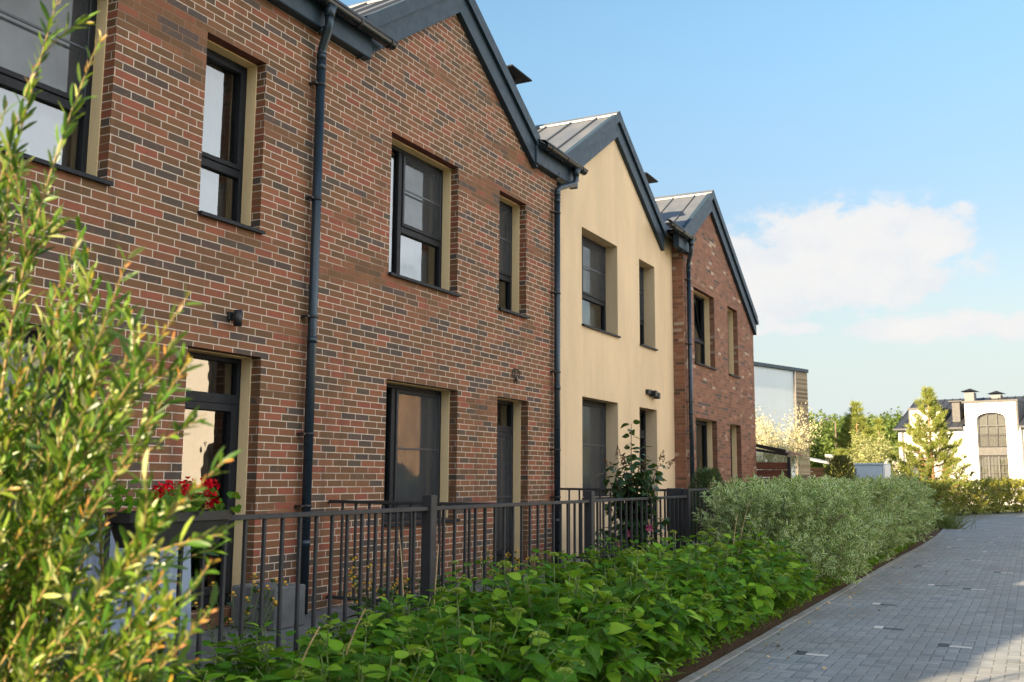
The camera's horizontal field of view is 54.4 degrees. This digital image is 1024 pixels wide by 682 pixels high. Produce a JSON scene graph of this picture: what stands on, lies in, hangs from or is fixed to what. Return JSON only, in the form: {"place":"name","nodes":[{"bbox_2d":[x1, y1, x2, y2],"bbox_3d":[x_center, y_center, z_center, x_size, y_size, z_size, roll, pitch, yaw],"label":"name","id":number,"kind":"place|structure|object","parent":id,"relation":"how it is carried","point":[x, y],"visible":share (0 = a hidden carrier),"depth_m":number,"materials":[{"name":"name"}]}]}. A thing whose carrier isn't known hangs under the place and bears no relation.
{"place":"outdoors","nodes":[
{"label":"outdoors","id":0,"kind":"place"},
{"bbox_2d":[82,516,190,678],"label":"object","id":1,"kind":"object","parent":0,"point":[93,559],"visible":0.07,"depth_m":6.51,"materials":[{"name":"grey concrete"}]},
{"bbox_2d":[46,568,595,681],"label":"terrace","id":2,"kind":"structure","parent":0,"point":[287,639],"depth_m":8.91,"materials":[{"name":"grey concrete"}]},
{"bbox_2d":[191,573,287,668],"bbox_3d":[-1.937,2.047,7.071,0.858,0.762,0.463,8,-11,-43],"label":"weed","id":3,"kind":"object","parent":2,"relation":"on","point":[247,610],"visible":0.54,"depth_m":7.08,"materials":[{"name":"green plant"}]},
{"bbox_2d":[231,581,304,630],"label":"concrete block","id":4,"kind":"structure","parent":2,"relation":"on","point":[288,605],"depth_m":9.34,"materials":[{"name":"grey concrete"}]},
{"bbox_2d":[347,556,410,626],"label":"weed","id":5,"kind":"object","parent":2,"relation":"on","point":[355,583],"visible":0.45,"depth_m":8.64,"materials":[{"name":"green plant"}]},
{"bbox_2d":[326,500,496,609],"bbox_3d":[-1.056,2.194,10.319,2.110,1.050,0.050,-4,-9,27],"label":"garden fence","id":6,"kind":"object","parent":2,"relation":"on","point":[369,503],"visible":0.55,"depth_m":10.45,"materials":[{"name":"black metal"}]},
{"bbox_2d":[347,574,477,627],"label":"perennial","id":7,"kind":"object","parent":2,"relation":"on","point":[381,590],"visible":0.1,"depth_m":9.51,"materials":[{"name":"green plant"}]},
{"bbox_2d":[478,549,529,595],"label":"weed","id":8,"kind":"object","parent":2,"relation":"on","point":[515,558],"visible":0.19,"depth_m":10.18,"materials":[{"name":"green plant"}]},
{"bbox_2d":[595,525,651,568],"bbox_3d":[1.464,2.822,13.239,0.754,0.760,1.239,-9,-12,51],"label":"peony","id":9,"kind":"object","parent":2,"relation":"on","point":[623,537],"visible":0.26,"depth_m":13.16,"materials":[{"name":"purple plant"}]},
{"bbox_2d":[595,420,675,559],"bbox_3d":[1.710,2.222,13.810,1.179,2.261,0.618,-4,-9,27],"label":"lilac","id":10,"kind":"object","parent":2,"relation":"on","point":[628,489],"visible":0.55,"depth_m":13.78,"materials":[{"name":"green plant"}]},
{"bbox_2d":[666,488,682,550],"bbox_3d":[2.477,2.932,15.064,0.250,1.395,0.120,-4,-9,27],"label":"meter box","id":11,"kind":"object","parent":2,"relation":"on","point":[673,491],"visible":0.34,"depth_m":15.07,"materials":[{"name":"grey metal"}]},
{"bbox_2d":[506,64,675,559],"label":"row house","id":12,"kind":"structure","parent":0,"point":[616,328],"depth_m":19.55,"materials":[{"name":"beige paint"}]},
{"bbox_2d":[582,398,612,499],"bbox_3d":[1.498,1.995,18.577,0.557,1.890,2.180,-4,-9,27],"label":"window","id":13,"kind":"structure","parent":12,"relation":"in","point":[596,415],"depth_m":19.16,"materials":[{"name":"grey glass"}]},
{"bbox_2d":[582,231,620,337],"bbox_3d":[1.544,-1.064,19.047,0.557,1.900,2.217,-4,-9,27],"label":"window","id":14,"kind":"structure","parent":12,"relation":"in","point":[596,255],"depth_m":19.58,"materials":[{"name":"grey glass"}]},
{"bbox_2d":[639,408,652,524],"bbox_3d":[2.613,2.689,20.837,0.376,2.640,1.510,-4,-9,27],"label":"french door","id":15,"kind":"structure","parent":12,"relation":"in","point":[645,415],"depth_m":21.21,"materials":[{"name":"black glass"}]},
{"bbox_2d":[639,262,657,350],"bbox_3d":[2.733,-0.775,21.138,0.395,1.892,1.080,-4,-9,27],"label":"window","id":16,"kind":"structure","parent":12,"relation":"in","point":[643,270],"depth_m":21.55,"materials":[{"name":"grey glass"}]},
{"bbox_2d":[646,389,660,398],"bbox_3d":[2.955,1.113,20.849,0.150,0.170,0.520,-4,-9,27],"label":"floodlight","id":17,"kind":"object","parent":12,"relation":"attached to","point":[655,394],"visible":1,"depth_m":20.80,"materials":[{"name":"black metal"}]},
{"bbox_2d":[562,539,727,567],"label":"terrace","id":18,"kind":"structure","parent":0,"point":[577,560],"depth_m":17.60,"materials":[{"name":"grey concrete"}]},
{"bbox_2d":[560,488,676,560],"bbox_3d":[1.627,3.002,15.637,2.310,1.400,0.100,-4,-9,27],"label":"garden fence","id":19,"kind":"object","parent":18,"relation":"on","point":[599,489],"visible":0.28,"depth_m":15.83,"materials":[{"name":"black metal"}]},
{"bbox_2d":[686,466,724,544],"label":"conifer bush","id":20,"kind":"object","parent":18,"relation":"on","point":[706,478],"visible":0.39,"depth_m":18.72,"materials":[{"name":"green plant"}]},
{"bbox_2d":[757,457,791,482],"bbox_3d":[7.189,4.282,27.492,1.060,2.140,0.100,-4,-9,27],"label":"wooden fence","id":21,"kind":"object","parent":18,"relation":"on","point":[773,465],"visible":0.22,"depth_m":27.54,"materials":[{"name":"brown wood"}]},
{"bbox_2d":[756,444,801,455],"bbox_3d":[7.543,3.107,28.344,1.058,0.374,1.765,-4,-9,27],"label":"canopy","id":22,"kind":"object","parent":21,"relation":"attached to","point":[779,451],"visible":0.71,"depth_m":27.57,"materials":[{"name":"black metal"}]},
{"bbox_2d":[339,0,1023,421],"label":"sky","id":23,"kind":"structure","parent":0,"point":[862,161],"materials":[{"name":"blue"}]},
{"bbox_2d":[644,172,758,533],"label":"row house","id":24,"kind":"structure","parent":0,"point":[715,320],"depth_m":24.57,"materials":[{"name":"orange brick"}]},
{"bbox_2d":[696,418,712,487],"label":"window","id":25,"kind":"structure","parent":24,"relation":"in","point":[707,425],"depth_m":24.29,"materials":[{"name":"black glass"}]},
{"bbox_2d":[693,290,717,370],"bbox_3d":[4.462,-0.273,24.041,0.562,1.880,2.140,-4,-9,27],"label":"window","id":26,"kind":"structure","parent":24,"relation":"in","point":[702,338],"depth_m":24.66,"materials":[{"name":"black glass"}]},
{"bbox_2d":[730,425,736,483],"bbox_3d":[5.579,3.380,25.761,0.220,2.540,1.170,-4,-9,27],"label":"french door","id":27,"kind":"structure","parent":24,"relation":"in","point":[732,427],"depth_m":26.25,"materials":[{"name":"beige glass"}]},
{"bbox_2d":[727,309,740,378],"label":"window","id":28,"kind":"structure","parent":24,"relation":"in","point":[730,313],"depth_m":26.56,"materials":[{"name":"beige glass"}]},
{"bbox_2d":[498,526,941,681],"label":"soil","id":29,"kind":"structure","parent":0,"point":[715,655],"depth_m":10.30,"materials":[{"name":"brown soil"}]},
{"bbox_2d":[0,0,242,681],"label":"willow shrub","id":30,"kind":"object","parent":29,"relation":"on","point":[34,643],"visible":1,"depth_m":2.51,"materials":[{"name":"green plant"}]},
{"bbox_2d":[81,664,226,681],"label":"hydrangea","id":31,"kind":"object","parent":29,"relation":"on","point":[211,676],"visible":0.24,"depth_m":4.92,"materials":[{"name":"green plant"}]},
{"bbox_2d":[203,675,283,681],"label":"hydrangea","id":32,"kind":"object","parent":29,"relation":"on","point":[268,677],"visible":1,"depth_m":4.13,"materials":[{"name":"green plant"}]},
{"bbox_2d":[176,622,400,681],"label":"hydrangea","id":33,"kind":"object","parent":29,"relation":"on","point":[256,656],"visible":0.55,"depth_m":5.76,"materials":[{"name":"green plant"}]},
{"bbox_2d":[295,626,319,678],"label":"dry stalk","id":34,"kind":"object","parent":29,"relation":"on","point":[307,650],"visible":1,"depth_m":4.81,"materials":[{"name":"plant"}]},
{"bbox_2d":[248,621,453,681],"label":"hydrangea","id":35,"kind":"object","parent":29,"relation":"on","point":[377,671],"visible":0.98,"depth_m":4.83,"materials":[{"name":"green plant"}]},
{"bbox_2d":[13,489,690,681],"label":"garden fence","id":36,"kind":"object","parent":29,"relation":"on","point":[429,508],"visible":0.46,"depth_m":8.49,"materials":[{"name":"black metal"}]},
{"bbox_2d":[105,509,232,547],"bbox_3d":[-2.040,1.125,5.955,0.350,0.215,0.800,-4,-9,27],"label":"planter","id":37,"kind":"object","parent":36,"relation":"hanging from","point":[206,520],"visible":0.56,"depth_m":5.83,"materials":[{"name":"black plastic"}]},
{"bbox_2d":[85,474,241,514],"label":"geranium","id":38,"kind":"object","parent":37,"relation":"in","point":[196,505],"visible":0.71,"depth_m":5.98,"materials":[{"name":"red plant"}]},
{"bbox_2d":[338,608,365,680],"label":"dry stalk","id":39,"kind":"object","parent":29,"relation":"on","point":[352,637],"visible":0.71,"depth_m":5.17,"materials":[{"name":"plant"}]},
{"bbox_2d":[291,594,503,676],"bbox_3d":[-0.817,2.092,6.850,1.475,0.704,1.474,-4,-9,30],"label":"hydrangea","id":40,"kind":"object","parent":29,"relation":"on","point":[392,611],"visible":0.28,"depth_m":6.69,"materials":[{"name":"green plant"}]},
{"bbox_2d":[398,531,403,596],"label":"dry stalk","id":41,"kind":"object","parent":29,"relation":"on","point":[401,565],"visible":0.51,"depth_m":7.25,"materials":[{"name":"plant"}]},
{"bbox_2d":[434,543,438,604],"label":"dry stalk","id":42,"kind":"object","parent":29,"relation":"on","point":[436,573],"visible":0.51,"depth_m":7.47,"materials":[{"name":"plant"}]},
{"bbox_2d":[328,587,595,681],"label":"hydrangea","id":43,"kind":"object","parent":29,"relation":"on","point":[538,666],"visible":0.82,"depth_m":5.60,"materials":[{"name":"green plant"}]},
{"bbox_2d":[397,559,564,645],"bbox_3d":[-0.204,2.187,7.963,1.503,0.855,1.515,8,-11,-43],"label":"hydrangea","id":44,"kind":"object","parent":29,"relation":"on","point":[482,595],"visible":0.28,"depth_m":7.89,"materials":[{"name":"green plant"}]},
{"bbox_2d":[449,552,683,681],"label":"hydrangea","id":45,"kind":"object","parent":29,"relation":"on","point":[605,648],"visible":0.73,"depth_m":6.64,"materials":[{"name":"green plant"}]},
{"bbox_2d":[501,548,635,625],"bbox_3d":[0.527,2.350,9.184,1.475,0.842,1.474,-4,-9,27],"label":"hydrangea","id":46,"kind":"object","parent":29,"relation":"on","point":[566,569],"visible":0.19,"depth_m":9.22,"materials":[{"name":"green plant"}]},
{"bbox_2d":[567,537,684,588],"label":"hydrangea","id":47,"kind":"object","parent":29,"relation":"on","point":[599,560],"visible":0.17,"depth_m":10.39,"materials":[{"name":"green plant"}]},
{"bbox_2d":[540,550,721,678],"bbox_3d":[0.857,2.143,7.985,1.531,0.944,1.701,-3,-8,21],"label":"hydrangea","id":48,"kind":"object","parent":29,"relation":"on","point":[672,635],"visible":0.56,"depth_m":7.72,"materials":[{"name":"green plant"}]},
{"bbox_2d":[616,535,726,578],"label":"hydrangea","id":49,"kind":"object","parent":29,"relation":"on","point":[685,539],"visible":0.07,"depth_m":11.37,"materials":[{"name":"green plant"}]},
{"bbox_2d":[600,530,768,646],"bbox_3d":[1.467,2.269,9.192,1.534,1.027,1.697,3,-8,-20],"label":"hydrangea","id":50,"kind":"object","parent":29,"relation":"on","point":[691,583],"visible":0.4,"depth_m":8.96,"materials":[{"name":"green plant"}]},
{"bbox_2d":[690,484,745,556],"bbox_3d":[5.614,3.686,20.647,0.100,1.450,12.830,-4,-9,27],"label":"garden fence","id":51,"kind":"object","parent":29,"relation":"on","point":[698,490],"visible":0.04,"depth_m":15.51,"materials":[{"name":"black metal"}]},
{"bbox_2d":[661,531,794,626],"bbox_3d":[2.144,2.456,10.283,1.531,0.963,1.701,-2,-8,18],"label":"hydrangea","id":52,"kind":"object","parent":29,"relation":"on","point":[762,589],"visible":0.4,"depth_m":9.99,"materials":[{"name":"green plant"}]},
{"bbox_2d":[738,501,749,553],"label":"dry stalk","id":53,"kind":"object","parent":29,"relation":"on","point":[742,527],"visible":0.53,"depth_m":11.84,"materials":[{"name":"plant"}]},
{"bbox_2d":[692,483,830,581],"bbox_3d":[3.418,2.685,13.716,1.892,1.457,2.174,-4,-9,27],"label":"dogwood","id":54,"kind":"object","parent":29,"relation":"on","point":[774,509],"visible":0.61,"depth_m":13.31,"materials":[{"name":"green plant"}]},
{"bbox_2d":[701,521,823,610],"bbox_3d":[2.736,2.575,11.372,1.492,1.027,1.650,4,-8,-23],"label":"hydrangea","id":55,"kind":"object","parent":29,"relation":"on","point":[803,593],"visible":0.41,"depth_m":11.25,"materials":[{"name":"green plant"}]},
{"bbox_2d":[619,541,914,681],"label":"ground cover","id":56,"kind":"object","parent":29,"relation":"on","point":[827,580],"visible":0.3,"depth_m":11.10,"materials":[{"name":"green plant"}]},
{"bbox_2d":[722,542,825,601],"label":"hydrangea","id":57,"kind":"object","parent":29,"relation":"on","point":[809,574],"visible":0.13,"depth_m":12.11,"materials":[{"name":"green plant"}]},
{"bbox_2d":[701,474,850,568],"bbox_3d":[4.075,2.884,15.702,2.239,1.608,2.556,2,-8,-10],"label":"dogwood","id":58,"kind":"object","parent":29,"relation":"on","point":[739,480],"visible":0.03,"depth_m":15.61,"materials":[{"name":"green plant"}]},
{"bbox_2d":[714,473,880,584],"bbox_3d":[4.068,2.686,14.229,2.356,1.620,2.117,-1,-8,9],"label":"dogwood","id":59,"kind":"object","parent":29,"relation":"on","point":[834,510],"visible":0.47,"depth_m":13.84,"materials":[{"name":"green plant"}]},
{"bbox_2d":[755,470,890,560],"bbox_3d":[5.412,3.165,17.865,2.478,1.672,2.226,-7,-10,42],"label":"dogwood","id":60,"kind":"object","parent":29,"relation":"on","point":[807,481],"visible":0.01,"depth_m":17.53,"materials":[{"name":"green plant"}]},
{"bbox_2d":[752,475,901,571],"bbox_3d":[5.047,2.974,16.250,2.640,1.590,2.298,5,-9,-29],"label":"dogwood","id":61,"kind":"object","parent":29,"relation":"on","point":[862,490],"visible":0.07,"depth_m":15.93,"materials":[{"name":"green plant"}]},
{"bbox_2d":[822,473,916,556],"bbox_3d":[6.713,3.410,19.497,2.284,1.624,2.607,-3,-8,23],"label":"dogwood","id":62,"kind":"object","parent":29,"relation":"on","point":[884,489],"visible":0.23,"depth_m":19.01,"materials":[{"name":"green plant"}]},
{"bbox_2d":[806,476,935,545],"bbox_3d":[7.572,3.693,21.402,2.847,1.590,2.478,0,-8,4],"label":"dogwood","id":63,"kind":"object","parent":29,"relation":"on","point":[918,520],"visible":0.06,"depth_m":20.98,"materials":[{"name":"green plant"}]},
{"bbox_2d":[847,475,942,541],"bbox_3d":[8.649,3.931,23.201,2.400,1.637,2.672,2,-8,-14],"label":"dogwood","id":64,"kind":"object","parent":29,"relation":"on","point":[920,530],"visible":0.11,"depth_m":22.59,"materials":[{"name":"green plant"}]},
{"bbox_2d":[872,474,938,533],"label":"dogwood","id":65,"kind":"object","parent":29,"relation":"on","point":[923,487],"visible":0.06,"depth_m":25.25,"materials":[{"name":"green plant"}]},
{"bbox_2d":[915,488,947,526],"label":"dogwood","id":66,"kind":"object","parent":29,"relation":"on","point":[931,494],"visible":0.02,"depth_m":26.81,"materials":[{"name":"green plant"}]},
{"bbox_2d":[925,503,977,529],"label":"grass tuft","id":67,"kind":"object","parent":29,"relation":"on","point":[944,523],"visible":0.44,"depth_m":31.69,"materials":[{"name":"green plant"}]},
{"bbox_2d":[754,361,810,479],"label":"grey building","id":68,"kind":"structure","parent":0,"point":[780,389],"depth_m":53.88,"materials":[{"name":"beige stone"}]},
{"bbox_2d":[810,454,832,475],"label":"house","id":69,"kind":"structure","parent":0,"point":[819,460],"depth_m":71.45,"materials":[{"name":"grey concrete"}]},
{"bbox_2d":[693,513,1023,681],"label":"path","id":70,"kind":"structure","parent":0,"point":[956,614],"depth_m":10.62,"materials":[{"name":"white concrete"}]},
{"bbox_2d":[703,551,934,675],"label":"leaf litter","id":71,"kind":"object","parent":70,"relation":"on","point":[823,667],"visible":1,"depth_m":10.80,"materials":[{"name":"plant"}]},
{"bbox_2d":[893,389,1023,504],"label":"white house","id":72,"kind":"structure","parent":0,"point":[990,430],"depth_m":63.56,"materials":[{"name":"paint"}]},
{"bbox_2d":[977,413,1008,496],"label":"window","id":73,"kind":"structure","parent":72,"relation":"in","point":[992,434],"depth_m":63.26,"materials":[{"name":"grey glass"}]},
{"bbox_2d":[938,504,1023,516],"bbox_3d":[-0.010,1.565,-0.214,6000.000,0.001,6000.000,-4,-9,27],"label":"ground","id":74,"kind":"structure","parent":0,"point":[1007,511],"depth_m":48.93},
{"bbox_2d":[0,0,397,650],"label":"row house","id":75,"kind":"structure","parent":74,"relation":"on","point":[190,160],"depth_m":9.61,"materials":[{"name":"red brick"}]},
{"bbox_2d":[0,321,82,540],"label":"window","id":76,"kind":"structure","parent":75,"relation":"in","point":[34,330],"depth_m":8.20,"materials":[{"name":"grey"}]},
{"bbox_2d":[0,0,113,185],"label":"window","id":77,"kind":"structure","parent":75,"relation":"in","point":[20,24],"depth_m":8.54,"materials":[{"name":"grey glass"}]},
{"bbox_2d":[185,348,251,607],"bbox_3d":[-2.972,1.286,9.557,0.220,2.480,1.110,-4,-9,27],"label":"french door","id":78,"kind":"structure","parent":75,"relation":"in","point":[236,405],"depth_m":9.91,"materials":[{"name":"black glass"}]},
{"bbox_2d":[198,39,265,234],"bbox_3d":[-2.871,-2.029,10.146,0.552,1.890,1.325,-4,-9,27],"label":"window","id":79,"kind":"structure","parent":75,"relation":"in","point":[226,180],"depth_m":10.29,"materials":[{"name":"black glass"}]},
{"bbox_2d":[227,310,242,326],"bbox_3d":[-2.685,-0.221,9.660,0.138,0.154,0.084,-1,-8,12],"label":"wall lamp","id":80,"kind":"object","parent":75,"relation":"attached to","point":[235,316],"visible":1,"depth_m":9.63,"materials":[{"name":"black metal"}]},
{"bbox_2d":[308,0,588,611],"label":"row house","id":81,"kind":"structure","parent":74,"relation":"on","point":[445,168],"depth_m":13.41,"materials":[{"name":"red brick"}]},
{"bbox_2d":[384,381,459,526],"bbox_3d":[-1.271,1.429,12.821,0.557,1.820,2.130,-4,-9,27],"label":"window","id":82,"kind":"structure","parent":81,"relation":"in","point":[417,417],"depth_m":13.23,"materials":[{"name":"grey glass"}]},
{"bbox_2d":[388,138,460,296],"bbox_3d":[-1.245,-1.596,13.247,0.557,1.890,2.101,-4,-9,27],"label":"window","id":83,"kind":"structure","parent":81,"relation":"in","point":[420,196],"depth_m":13.60,"materials":[{"name":"grey glass"}]},
{"bbox_2d":[496,398,520,561],"bbox_3d":[-0.210,2.079,14.984,0.377,2.510,1.450,-4,-9,27],"label":"french door","id":84,"kind":"structure","parent":81,"relation":"in","point":[508,411],"depth_m":15.26,"materials":[{"name":"grey glass"}]},
{"bbox_2d":[498,195,529,318],"bbox_3d":[-0.125,-1.298,15.377,0.552,1.890,1.350,-4,-9,27],"label":"window","id":85,"kind":"structure","parent":81,"relation":"in","point":[509,215],"depth_m":15.64,"materials":[{"name":"grey glass"}]},
{"bbox_2d":[512,368,519,382],"bbox_3d":[0.059,0.530,14.951,0.076,0.240,0.183,-4,-9,27],"label":"wall lamp","id":86,"kind":"object","parent":81,"relation":"hanging from","point":[515,377],"visible":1,"depth_m":14.94,"materials":[{"name":"black metal"}]},
{"bbox_2d":[755,403,824,477],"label":"silver tree","id":87,"kind":"object","parent":74,"relation":"on","point":[793,437],"visible":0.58,"depth_m":40.21,"materials":[{"name":"grey plant"}]},
{"bbox_2d":[810,466,831,477],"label":"plank fence","id":88,"kind":"object","parent":74,"relation":"on","point":[817,473],"visible":0.08,"depth_m":59.77,"materials":[{"name":"wood"}]},
{"bbox_2d":[824,418,836,448],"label":"street lamp","id":89,"kind":"object","parent":74,"relation":"on","point":[835,428],"visible":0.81,"depth_m":67.34,"materials":[{"name":"grey metal"}]},
{"bbox_2d":[829,447,852,477],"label":"pine tree","id":90,"kind":"object","parent":74,"relation":"on","point":[839,451],"visible":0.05,"depth_m":52.57,"materials":[{"name":"green plant"}]},
{"bbox_2d":[825,453,858,480],"bbox_3d":[12.327,5.444,37.158,1.429,2.520,1.452,-4,-9,27],"label":"thuja","id":91,"kind":"object","parent":74,"relation":"on","point":[844,460],"visible":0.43,"depth_m":37.11,"materials":[{"name":"green plant"}]},
{"bbox_2d":[678,513,1008,681],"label":"kerb","id":92,"kind":"structure","parent":74,"relation":"on","point":[694,676],"depth_m":10.52,"materials":[{"name":"concrete"}]},
{"bbox_2d":[808,406,903,467],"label":"tree","id":93,"kind":"object","parent":74,"relation":"on","point":[823,444],"visible":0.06,"depth_m":134.09,"materials":[{"name":"green plant"}]},
{"bbox_2d":[818,401,898,477],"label":"pine tree","id":94,"kind":"object","parent":74,"relation":"on","point":[843,441],"visible":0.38,"depth_m":58.91,"materials":[{"name":"green plant"}]},
{"bbox_2d":[853,463,890,479],"bbox_3d":[13.764,5.745,37.940,1.150,2.150,0.980,-5,-9,33],"label":"utility cabinet","id":95,"kind":"object","parent":74,"relation":"on","point":[871,469],"visible":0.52,"depth_m":37.67,"materials":[{"name":"grey metal"}]},
{"bbox_2d":[846,421,900,480],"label":"silver tree","id":96,"kind":"object","parent":74,"relation":"on","point":[879,451],"visible":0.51,"depth_m":41.25,"materials":[{"name":"grey plant"}]},
{"bbox_2d":[871,417,894,470],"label":"pine tree","id":97,"kind":"object","parent":74,"relation":"on","point":[877,420],"visible":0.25,"depth_m":65.93,"materials":[{"name":"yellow plant"}]},
{"bbox_2d":[891,461,925,483],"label":"silver tree","id":98,"kind":"object","parent":74,"relation":"on","point":[910,477],"visible":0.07,"depth_m":40.06,"materials":[{"name":"grey plant"}]},
{"bbox_2d":[895,471,954,502],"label":"golden shrub","id":99,"kind":"object","parent":74,"relation":"on","point":[951,490],"visible":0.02,"depth_m":42.78,"materials":[{"name":"green plant"}]},
{"bbox_2d":[889,385,979,504],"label":"pine tree","id":100,"kind":"object","parent":74,"relation":"on","point":[918,433],"visible":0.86,"depth_m":41.98,"materials":[{"name":"green plant"}]},
{"bbox_2d":[901,479,967,516],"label":"golden shrub","id":101,"kind":"object","parent":74,"relation":"on","point":[937,495],"visible":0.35,"depth_m":38.64,"materials":[{"name":"green plant"}]},
{"bbox_2d":[936,477,996,515],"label":"golden shrub","id":102,"kind":"object","parent":74,"relation":"on","point":[974,498],"visible":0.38,"depth_m":42.56,"materials":[{"name":"green plant"}]},
{"bbox_2d":[945,476,1009,513],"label":"golden shrub","id":103,"kind":"object","parent":74,"relation":"on","point":[995,486],"visible":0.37,"depth_m":44.61,"materials":[{"name":"green plant"}]},
{"bbox_2d":[970,476,1023,513],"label":"golden shrub","id":104,"kind":"object","parent":74,"relation":"on","point":[1008,497],"visible":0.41,"depth_m":46.06,"materials":[{"name":"green plant"}]},
{"bbox_2d":[988,477,1023,512],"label":"golden shrub","id":105,"kind":"object","parent":74,"relation":"on","point":[1016,506],"visible":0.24,"depth_m":47.66,"materials":[{"name":"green plant"}]}
]}

